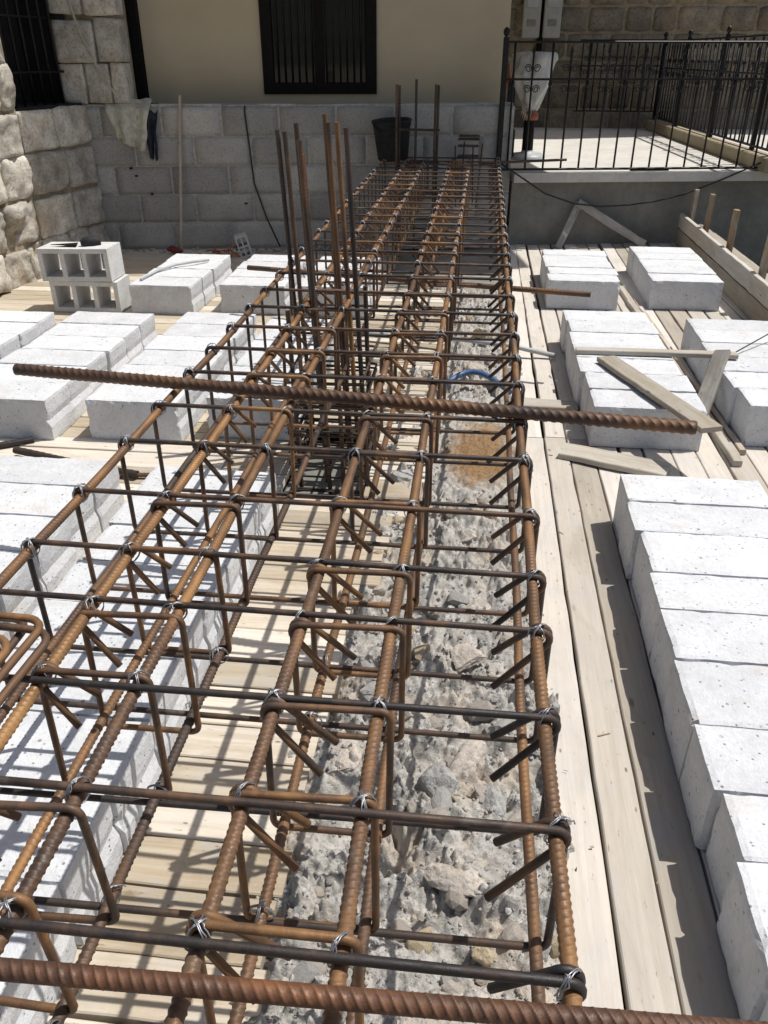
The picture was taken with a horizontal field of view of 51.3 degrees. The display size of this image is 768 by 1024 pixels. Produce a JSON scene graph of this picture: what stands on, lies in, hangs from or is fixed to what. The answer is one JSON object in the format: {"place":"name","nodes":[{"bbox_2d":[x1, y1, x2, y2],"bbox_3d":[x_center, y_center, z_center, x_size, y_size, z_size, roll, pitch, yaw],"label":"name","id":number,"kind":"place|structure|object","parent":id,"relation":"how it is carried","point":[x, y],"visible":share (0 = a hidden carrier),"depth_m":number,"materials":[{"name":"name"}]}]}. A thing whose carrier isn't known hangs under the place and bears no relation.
{"place":"outdoors","nodes":[
{"label":"outdoors","id":0,"kind":"place"},
{"bbox_2d":[0,247,449,1023],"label":"cross board deck","id":1,"kind":"structure","parent":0,"point":[174,865],"depth_m":1.78,"materials":[{"name":"brown wood"}]},
{"bbox_2d":[0,322,40,347],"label":"concrete block","id":2,"kind":"object","parent":1,"relation":"on","point":[28,333],"depth_m":3.67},
{"bbox_2d":[0,550,47,637],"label":"concrete block","id":3,"kind":"object","parent":1,"relation":"on","point":[20,579],"depth_m":1.97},
{"bbox_2d":[0,310,55,334],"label":"concrete block","id":4,"kind":"object","parent":1,"relation":"on","point":[45,321],"depth_m":3.82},
{"bbox_2d":[0,380,74,439],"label":"concrete block","id":5,"kind":"object","parent":1,"relation":"on","point":[40,410],"depth_m":2.97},
{"bbox_2d":[0,880,76,1023],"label":"concrete block","id":6,"kind":"object","parent":1,"relation":"on","point":[23,945],"depth_m":1.16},
{"bbox_2d":[0,515,77,591],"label":"concrete block","id":7,"kind":"object","parent":1,"relation":"on","point":[56,564],"depth_m":2.12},
{"bbox_2d":[0,364,92,419],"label":"concrete block","id":8,"kind":"object","parent":1,"relation":"on","point":[80,392],"depth_m":3.15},
{"bbox_2d":[0,482,101,559],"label":"concrete block","id":9,"kind":"object","parent":1,"relation":"on","point":[49,501],"depth_m":2.27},
{"bbox_2d":[0,348,107,392],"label":"concrete block","id":10,"kind":"object","parent":1,"relation":"on","point":[92,360],"depth_m":3.31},
{"bbox_2d":[0,785,122,944],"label":"concrete block","id":11,"kind":"object","parent":1,"relation":"on","point":[70,873],"depth_m":1.29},
{"bbox_2d":[0,455,124,532],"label":"concrete block","id":12,"kind":"object","parent":1,"relation":"on","point":[70,472],"depth_m":2.42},
{"bbox_2d":[0,0,136,293],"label":"stone wall","id":13,"kind":"structure","parent":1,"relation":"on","point":[51,81],"depth_m":5.20,"materials":[{"name":"stone"}]},
{"bbox_2d":[22,335,129,371],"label":"concrete block","id":14,"kind":"object","parent":1,"relation":"on","point":[113,349],"depth_m":3.47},
{"bbox_2d":[12,446,139,477],"bbox_3d":[-1.077,-0.173,2.778,0.515,0.033,0.038,11,31,18],"label":"steel bar","id":15,"kind":"object","parent":1,"relation":"on","point":[35,453],"visible":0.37,"depth_m":2.80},
{"bbox_2d":[0,710,160,852],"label":"concrete block","id":16,"kind":"object","parent":1,"relation":"on","point":[27,751],"depth_m":1.45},
{"bbox_2d":[49,274,131,312],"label":"hollow block","id":17,"kind":"object","parent":1,"relation":"on","point":[80,300],"depth_m":4.45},
{"bbox_2d":[36,242,124,281],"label":"hollow block","id":18,"kind":"object","parent":17,"relation":"on","point":[59,262],"depth_m":4.36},
{"bbox_2d":[42,323,142,361],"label":"concrete block","id":19,"kind":"object","parent":1,"relation":"on","point":[130,335],"depth_m":3.64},
{"bbox_2d":[0,649,187,770],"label":"concrete block","id":20,"kind":"object","parent":1,"relation":"on","point":[166,673],"depth_m":1.61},
{"bbox_2d":[60,311,157,348],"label":"concrete block","id":21,"kind":"object","parent":1,"relation":"on","point":[145,323],"depth_m":3.79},
{"bbox_2d":[14,600,209,710],"bbox_3d":[-0.609,0.321,1.792,0.386,0.163,0.174,3,30,5],"label":"concrete block","id":22,"kind":"object","parent":1,"relation":"on","point":[59,612],"depth_m":1.76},
{"bbox_2d":[47,559,231,661],"bbox_3d":[-0.584,0.236,1.942,0.386,0.160,0.174,3,30,5],"label":"concrete block","id":23,"kind":"object","parent":1,"relation":"on","point":[76,579],"depth_m":1.91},
{"bbox_2d":[85,383,197,440],"bbox_3d":[-0.909,-0.379,3.017,0.353,0.160,0.193,3,30,5],"label":"concrete block","id":24,"kind":"object","parent":1,"relation":"on","point":[116,411],"depth_m":2.94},
{"bbox_2d":[116,364,209,420],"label":"concrete block","id":25,"kind":"object","parent":1,"relation":"on","point":[199,397],"depth_m":3.17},
{"bbox_2d":[82,525,250,614],"bbox_3d":[-0.560,0.151,2.091,0.386,0.159,0.174,3,30,6],"label":"concrete block","id":26,"kind":"object","parent":1,"relation":"on","point":[117,534],"depth_m":2.05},
{"bbox_2d":[129,276,203,314],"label":"concrete block","id":27,"kind":"object","parent":1,"relation":"on","point":[167,295],"depth_m":4.40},
{"bbox_2d":[129,350,224,380],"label":"concrete block","id":28,"kind":"object","parent":1,"relation":"on","point":[172,358],"depth_m":3.31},
{"bbox_2d":[143,268,214,304],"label":"concrete block","id":29,"kind":"object","parent":1,"relation":"on","point":[208,287],"depth_m":4.60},
{"bbox_2d":[178,95,182,249],"bbox_3d":[-1.428,-2.357,5.618,0.156,1.013,0.026,-26,39,-37],"label":"wooden stick","id":30,"kind":"object","parent":1,"relation":"on","point":[180,163],"visible":0.97,"depth_m":5.58,"materials":[{"name":"brown wood"}]},
{"bbox_2d":[108,495,264,571],"bbox_3d":[-0.545,0.065,2.241,0.386,0.161,0.173,3,30,6],"label":"concrete block","id":31,"kind":"object","parent":1,"relation":"on","point":[251,516],"depth_m":2.19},
{"bbox_2d":[143,335,235,370],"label":"concrete block","id":32,"kind":"object","parent":1,"relation":"on","point":[178,343],"depth_m":3.47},
{"bbox_2d":[157,260,224,295],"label":"concrete block","id":33,"kind":"object","parent":1,"relation":"on","point":[217,268],"depth_m":4.75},
{"bbox_2d":[166,254,231,278],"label":"concrete block","id":34,"kind":"object","parent":1,"relation":"on","point":[225,260],"depth_m":4.95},
{"bbox_2d":[162,323,247,363],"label":"concrete block","id":35,"kind":"object","parent":1,"relation":"on","point":[239,336],"depth_m":3.63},
{"bbox_2d":[137,466,279,541],"bbox_3d":[-0.521,-0.021,2.390,0.386,0.162,0.173,3,30,6],"label":"concrete block","id":36,"kind":"object","parent":1,"relation":"on","point":[152,481],"depth_m":2.35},
{"bbox_2d":[175,312,257,343],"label":"concrete block","id":37,"kind":"object","parent":1,"relation":"on","point":[210,318],"depth_m":3.82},
{"bbox_2d":[219,277,289,314],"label":"concrete block","id":38,"kind":"object","parent":1,"relation":"on","point":[237,294],"depth_m":4.40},
{"bbox_2d":[206,383,303,440],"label":"concrete block","id":39,"kind":"object","parent":1,"relation":"on","point":[225,399],"depth_m":2.96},
{"bbox_2d":[221,366,313,404],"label":"concrete block","id":40,"kind":"object","parent":1,"relation":"on","point":[239,378],"depth_m":3.11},
{"bbox_2d":[235,352,316,404],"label":"concrete block","id":41,"kind":"object","parent":1,"relation":"on","point":[243,360],"depth_m":3.27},
{"bbox_2d":[82,102,514,249],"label":"block wall","id":42,"kind":"structure","parent":1,"relation":"on","point":[222,206],"depth_m":5.66,"materials":[{"name":"concrete"}]},
{"bbox_2d":[105,98,151,150],"bbox_3d":[-1.735,-2.657,5.488,0.315,0.320,0.161,-3,30,-4],"label":"work cloth","id":43,"kind":"object","parent":42,"relation":"on","point":[126,124],"visible":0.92,"depth_m":5.45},
{"bbox_2d":[147,103,157,160],"bbox_3d":[-1.597,-2.623,5.524,0.109,0.358,0.160,-3,30,-6],"label":"dark cloth","id":44,"kind":"object","parent":42,"relation":"hanging from","point":[151,128],"visible":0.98,"depth_m":5.49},
{"bbox_2d":[137,0,511,104],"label":"house front","id":45,"kind":"structure","parent":42,"relation":"on","point":[285,51],"depth_m":5.64,"materials":[{"name":"brown paint"}]},
{"bbox_2d":[124,0,148,98],"bbox_3d":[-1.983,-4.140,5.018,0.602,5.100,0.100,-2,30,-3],"label":"shutter","id":46,"kind":"object","parent":45,"relation":"attached to","point":[136,43],"depth_m":5.53,"materials":[{"name":"brown paint"}]},
{"bbox_2d":[258,0,376,93],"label":"window","id":47,"kind":"structure","parent":45,"relation":"in","point":[308,46],"depth_m":5.64,"materials":[{"name":"brown paint"}]},
{"bbox_2d":[297,278,369,316],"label":"concrete block","id":48,"kind":"object","parent":1,"relation":"on","point":[304,282],"depth_m":4.35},
{"bbox_2d":[230,287,576,1023],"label":"rubble bed","id":49,"kind":"object","parent":1,"relation":"on","point":[462,483],"visible":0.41,"depth_m":1.64,"materials":[{"name":"gravel"}]},
{"bbox_2d":[289,960,323,982],"bbox_3d":[-0.126,0.739,1.273,0.058,0.036,0.048,-25,54,0],"label":"stone","id":50,"kind":"object","parent":49,"relation":"on","point":[306,971],"visible":0.64,"depth_m":1.26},
{"bbox_2d":[326,742,361,772],"bbox_3d":[-0.088,0.511,1.641,0.085,0.054,0.087,4,30,7],"label":"stone","id":51,"kind":"object","parent":49,"relation":"on","point":[344,762],"visible":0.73,"depth_m":1.62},
{"bbox_2d":[417,761,461,797],"bbox_3d":[0.118,0.550,1.588,0.076,0.076,0.103,-27,44,-23],"label":"stone","id":52,"kind":"object","parent":49,"relation":"on","point":[432,779],"visible":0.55,"depth_m":1.58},
{"bbox_2d":[420,862,485,896],"bbox_3d":[0.124,0.641,1.407,0.130,0.036,0.073,15,24,40],"label":"stone","id":53,"kind":"object","parent":49,"relation":"on","point":[441,876],"visible":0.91,"depth_m":1.39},
{"bbox_2d":[445,886,469,911],"bbox_3d":[0.129,0.664,1.383,0.053,0.041,0.051,-5,22,-18],"label":"stone","id":54,"kind":"object","parent":49,"relation":"on","point":[456,899],"visible":0.81,"depth_m":1.36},
{"bbox_2d":[446,740,486,776],"bbox_3d":[0.162,0.519,1.649,0.072,0.064,0.118,3,31,28],"label":"stone","id":55,"kind":"object","parent":49,"relation":"on","point":[469,755],"visible":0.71,"depth_m":1.63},
{"bbox_2d":[450,643,486,672],"bbox_3d":[0.197,0.350,1.946,0.093,0.039,0.081,-27,27,-21],"label":"stone","id":56,"kind":"object","parent":49,"relation":"on","point":[464,656],"visible":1,"depth_m":1.92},
{"bbox_2d":[473,786,506,817],"bbox_3d":[0.214,0.572,1.552,0.078,0.082,0.072,-12,32,-20],"label":"stone","id":57,"kind":"object","parent":49,"relation":"on","point":[496,800],"visible":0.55,"depth_m":1.53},
{"bbox_2d":[386,248,503,291],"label":"trench floor","id":58,"kind":"structure","parent":0,"point":[463,269],"depth_m":5.53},
{"bbox_2d":[393,79,439,256],"bbox_3d":[0.218,-2.291,5.402,0.306,1.110,0.094,3,30,6],"label":"column cage","id":59,"kind":"object","parent":58,"relation":"on","point":[398,129],"depth_m":5.29,"materials":[{"name":"metal"}]},
{"bbox_2d":[282,277,625,1009],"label":"slab","id":60,"kind":"structure","parent":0,"point":[570,631],"depth_m":2.36,"materials":[{"name":"concrete"}]},
{"bbox_2d":[275,114,377,494],"bbox_3d":[-0.184,-0.520,2.626,0.342,1.394,0.374,3,30,6],"label":"column cage","id":61,"kind":"object","parent":60,"relation":"on","point":[362,370],"depth_m":2.52,"materials":[{"name":"metal"}]},
{"bbox_2d":[0,156,586,1023],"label":"rebar cage","id":62,"kind":"object","parent":61,"relation":"attached to","point":[260,926],"visible":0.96,"depth_m":1.16,"materials":[{"name":"metal"}]},
{"bbox_2d":[0,620,27,666],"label":"loose stirrup","id":63,"kind":"object","parent":62,"relation":"on","point":[17,637],"visible":0.33,"depth_m":1.02,"materials":[{"name":"metal"}]},
{"bbox_2d":[0,622,49,706],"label":"loose stirrup","id":64,"kind":"object","parent":63,"relation":"on","point":[21,672],"visible":0.94,"depth_m":0.97,"materials":[{"name":"metal"}]},
{"bbox_2d":[0,612,43,682],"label":"loose stirrup","id":65,"kind":"object","parent":64,"relation":"on","point":[20,652],"visible":1,"depth_m":0.99,"materials":[{"name":"metal"}]},
{"bbox_2d":[12,363,697,434],"bbox_3d":[-0.122,-0.251,1.734,1.521,0.031,0.030,6,53,11],"label":"steel bar","id":66,"kind":"object","parent":62,"relation":"on","point":[608,420],"visible":1,"depth_m":1.71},
{"bbox_2d":[0,957,767,1023],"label":"steel bar","id":67,"kind":"object","parent":62,"relation":"on","point":[450,1007],"visible":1,"depth_m":0.63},
{"bbox_2d":[372,117,411,161],"bbox_3d":[0.057,-2.554,5.490,0.275,0.250,0.273,-8,34,-8],"label":"bucket","id":68,"kind":"object","parent":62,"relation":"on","point":[384,131],"visible":0.88,"depth_m":5.42,"materials":[{"name":"black plastic"}]},
{"bbox_2d":[247,265,590,296],"bbox_3d":[0.112,-1.033,3.568,1.589,0.024,0.026,9,-2,16],"label":"steel bar","id":69,"kind":"object","parent":62,"relation":"attached to","point":[515,288],"visible":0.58,"depth_m":3.47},
{"bbox_2d":[285,445,369,496],"bbox_3d":[-0.181,-0.078,2.884,0.276,0.160,0.408,3,30,6],"label":"column stub","id":70,"kind":"object","parent":60,"relation":"on","point":[309,482],"depth_m":2.79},
{"bbox_2d":[507,181,767,276],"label":"retaining wall","id":71,"kind":"structure","parent":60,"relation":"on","point":[535,216],"depth_m":5.98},
{"bbox_2d":[510,243,767,1018],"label":"formwork deck","id":72,"kind":"structure","parent":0,"point":[671,958],"depth_m":1.72,"materials":[{"name":"brown wood"}]},
{"bbox_2d":[523,397,577,410],"bbox_3d":[0.671,-0.434,3.251,0.224,0.020,0.091,5,30,9],"label":"loose plank","id":73,"kind":"object","parent":72,"relation":"on","point":[553,404],"visible":0.7,"depth_m":3.23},
{"bbox_2d":[540,255,607,285],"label":"concrete block","id":74,"kind":"object","parent":72,"relation":"on","point":[575,258],"depth_m":4.92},
{"bbox_2d":[542,260,611,287],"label":"concrete block","id":75,"kind":"object","parent":72,"relation":"on","point":[572,264],"depth_m":4.77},
{"bbox_2d":[545,267,618,287],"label":"concrete block","id":76,"kind":"object","parent":72,"relation":"on","point":[589,271],"depth_m":4.63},
{"bbox_2d":[545,273,619,309],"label":"concrete block","id":77,"kind":"object","parent":72,"relation":"on","point":[604,290],"depth_m":4.48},
{"bbox_2d":[559,310,650,351],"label":"concrete block","id":78,"kind":"object","parent":72,"relation":"on","point":[609,316],"depth_m":3.84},
{"bbox_2d":[576,199,646,246],"bbox_3d":[1.683,-2.133,5.918,0.546,0.338,0.023,4,30,6],"label":"timber brace","id":79,"kind":"object","parent":72,"relation":"on","point":[604,219],"visible":0.96,"depth_m":5.91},
{"bbox_2d":[565,320,658,355],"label":"concrete block","id":80,"kind":"object","parent":72,"relation":"on","point":[612,327],"depth_m":3.68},
{"bbox_2d":[558,443,670,475],"bbox_3d":[0.805,-0.180,2.804,0.370,0.022,0.108,15,33,24],"label":"loose plank","id":81,"kind":"object","parent":72,"relation":"on","point":[617,461],"visible":0.94,"depth_m":2.79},
{"bbox_2d":[565,332,664,377],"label":"concrete block","id":82,"kind":"object","parent":72,"relation":"on","point":[613,339],"depth_m":3.54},
{"bbox_2d":[568,344,672,389],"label":"concrete block","id":83,"kind":"object","parent":72,"relation":"on","point":[574,355],"depth_m":3.41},
{"bbox_2d":[575,347,738,358],"bbox_3d":[1.127,-0.661,3.320,0.650,0.021,0.050,3,30,6],"label":"loose plank","id":84,"kind":"object","parent":83,"relation":"on","point":[647,352],"visible":0.91,"depth_m":3.31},
{"bbox_2d":[572,357,681,408],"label":"concrete block","id":85,"kind":"object","parent":72,"relation":"on","point":[583,365],"depth_m":3.22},
{"bbox_2d":[597,355,722,432],"bbox_3d":[0.989,-0.448,2.940,0.084,0.020,0.741,-7,31,-12],"label":"loose plank","id":86,"kind":"object","parent":85,"relation":"on","point":[672,403],"visible":0.98,"depth_m":2.88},
{"bbox_2d":[579,372,695,425],"bbox_3d":[0.977,-0.433,3.108,0.397,0.163,0.179,3,30,6],"label":"concrete block","id":87,"kind":"object","parent":72,"relation":"on","point":[613,381],"depth_m":3.06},
{"bbox_2d":[585,389,706,450],"bbox_3d":[0.958,-0.343,2.955,0.397,0.159,0.179,3,30,6],"label":"concrete block","id":88,"kind":"object","parent":72,"relation":"on","point":[633,403],"depth_m":2.90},
{"bbox_2d":[626,246,695,276],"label":"concrete block","id":89,"kind":"object","parent":72,"relation":"on","point":[632,250],"depth_m":5.14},
{"bbox_2d":[631,252,701,283],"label":"concrete block","id":90,"kind":"object","parent":72,"relation":"on","point":[663,256],"depth_m":4.99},
{"bbox_2d":[635,259,707,290],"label":"concrete block","id":91,"kind":"object","parent":72,"relation":"on","point":[662,262],"depth_m":4.83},
{"bbox_2d":[639,265,716,297],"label":"concrete block","id":92,"kind":"object","parent":72,"relation":"on","point":[646,269],"depth_m":4.66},
{"bbox_2d":[619,286,742,466],"bbox_3d":[1.339,-0.769,3.833,0.041,0.022,2.431,2,30,4],"label":"loose plank","id":93,"kind":"object","parent":72,"relation":"on","point":[727,447],"visible":0.41,"depth_m":2.94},
{"bbox_2d":[643,273,723,310],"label":"concrete block","id":94,"kind":"object","parent":72,"relation":"on","point":[684,291],"depth_m":4.47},
{"bbox_2d":[634,299,745,454],"bbox_3d":[1.368,-0.716,3.743,0.028,0.020,2.031,2,30,4],"label":"loose plank","id":95,"kind":"object","parent":72,"relation":"on","point":[731,436],"visible":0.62,"depth_m":3.39,"materials":[{"name":"brown wood"}]},
{"bbox_2d":[613,474,767,539],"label":"concrete block","id":96,"kind":"object","parent":72,"relation":"on","point":[691,491],"depth_m":2.30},
{"bbox_2d":[618,501,767,578],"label":"concrete block","id":97,"kind":"object","parent":72,"relation":"on","point":[640,518],"depth_m":2.17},
{"bbox_2d":[631,531,767,616],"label":"concrete block","id":98,"kind":"object","parent":72,"relation":"on","point":[710,555],"depth_m":2.01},
{"bbox_2d":[640,573,767,660],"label":"concrete block","id":99,"kind":"object","parent":72,"relation":"on","point":[700,593],"depth_m":1.87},
{"bbox_2d":[649,609,767,712],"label":"concrete block","id":100,"kind":"object","parent":72,"relation":"on","point":[721,638],"depth_m":1.73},
{"bbox_2d":[698,349,730,415],"bbox_3d":[1.278,-0.492,3.145,0.068,0.215,0.374,16,33,26],"label":"loose plank","id":101,"kind":"object","parent":72,"relation":"on","point":[708,389],"visible":0.73,"depth_m":3.16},
{"bbox_2d":[663,660,767,780],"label":"concrete block","id":102,"kind":"object","parent":72,"relation":"on","point":[712,694],"depth_m":1.58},
{"bbox_2d":[675,189,767,320],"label":"formwork side","id":103,"kind":"object","parent":72,"relation":"attached to","point":[742,277],"visible":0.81,"depth_m":4.85,"materials":[{"name":"brown wood"}]},
{"bbox_2d":[679,724,767,850],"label":"concrete block","id":104,"kind":"object","parent":72,"relation":"on","point":[719,761],"depth_m":1.43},
{"bbox_2d":[680,318,767,359],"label":"concrete block","id":105,"kind":"object","parent":72,"relation":"on","point":[691,325],"depth_m":3.72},
{"bbox_2d":[687,329,767,373],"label":"concrete block","id":106,"kind":"object","parent":72,"relation":"on","point":[719,336],"depth_m":3.57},
{"bbox_2d":[695,342,767,385],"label":"concrete block","id":107,"kind":"object","parent":72,"relation":"on","point":[756,350],"depth_m":3.43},
{"bbox_2d":[705,793,767,910],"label":"concrete block","id":108,"kind":"object","parent":72,"relation":"on","point":[740,830],"depth_m":1.32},
{"bbox_2d":[713,357,767,405],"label":"concrete block","id":109,"kind":"object","parent":72,"relation":"on","point":[751,364],"depth_m":3.23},
{"bbox_2d":[715,371,767,425],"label":"concrete block","id":110,"kind":"object","parent":72,"relation":"on","point":[731,384],"depth_m":3.10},
{"bbox_2d":[716,862,767,1020],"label":"concrete block","id":111,"kind":"object","parent":72,"relation":"on","point":[742,927],"depth_m":1.19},
{"bbox_2d":[730,388,767,446],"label":"concrete block","id":112,"kind":"object","parent":72,"relation":"on","point":[749,423],"depth_m":2.92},
{"bbox_2d":[510,127,767,182],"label":"terrace floor","id":113,"kind":"structure","parent":0,"point":[607,147],"depth_m":6.53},
{"bbox_2d":[509,51,557,159],"bbox_3d":[1.159,-3.223,6.356,0.378,0.755,0.304,3,30,6],"label":"wrapped post","id":114,"kind":"object","parent":113,"relation":"on","point":[524,59],"visible":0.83,"depth_m":6.22,"materials":[{"name":"grey plastic"}]},
{"bbox_2d":[573,39,664,111],"bbox_3d":[2.560,-4.749,8.718,0.902,0.694,0.030,3,30,6],"label":"metal railing","id":115,"kind":"object","parent":113,"relation":"on","point":[621,71],"visible":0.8,"depth_m":8.68,"materials":[{"name":"black metal"}]},
{"bbox_2d":[495,27,767,170],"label":"metal railing","id":116,"kind":"object","parent":113,"relation":"on","point":[506,42],"visible":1,"depth_m":5.54,"materials":[{"name":"black metal"}]},
{"bbox_2d":[501,162,760,206],"bbox_3d":[1.754,-2.377,5.778,1.941,0.326,0.037,-2,30,-4],"label":"hanging cable","id":117,"kind":"object","parent":116,"relation":"hanging from","point":[527,181],"visible":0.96,"depth_m":5.82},
{"bbox_2d":[505,0,767,129],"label":"stone wall","id":118,"kind":"structure","parent":113,"relation":"on","point":[627,19],"depth_m":8.79,"materials":[{"name":"stone"}]},
{"bbox_2d":[521,0,541,37],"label":"meter box","id":119,"kind":"object","parent":118,"relation":"attached to","point":[531,19],"visible":1,"depth_m":8.57,"materials":[{"name":"grey plastic"}]},
{"bbox_2d":[542,0,562,37],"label":"meter box","id":120,"kind":"object","parent":118,"relation":"attached to","point":[552,15],"visible":1,"depth_m":8.55,"materials":[{"name":"grey plastic"}]},
{"bbox_2d":[645,120,767,172],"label":"kerb","id":121,"kind":"structure","parent":113,"relation":"on","point":[714,144],"depth_m":6.82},
{"bbox_2d":[652,26,767,151],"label":"metal railing","id":122,"kind":"object","parent":121,"relation":"on","point":[755,133],"visible":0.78,"depth_m":6.96,"materials":[{"name":"black metal"}]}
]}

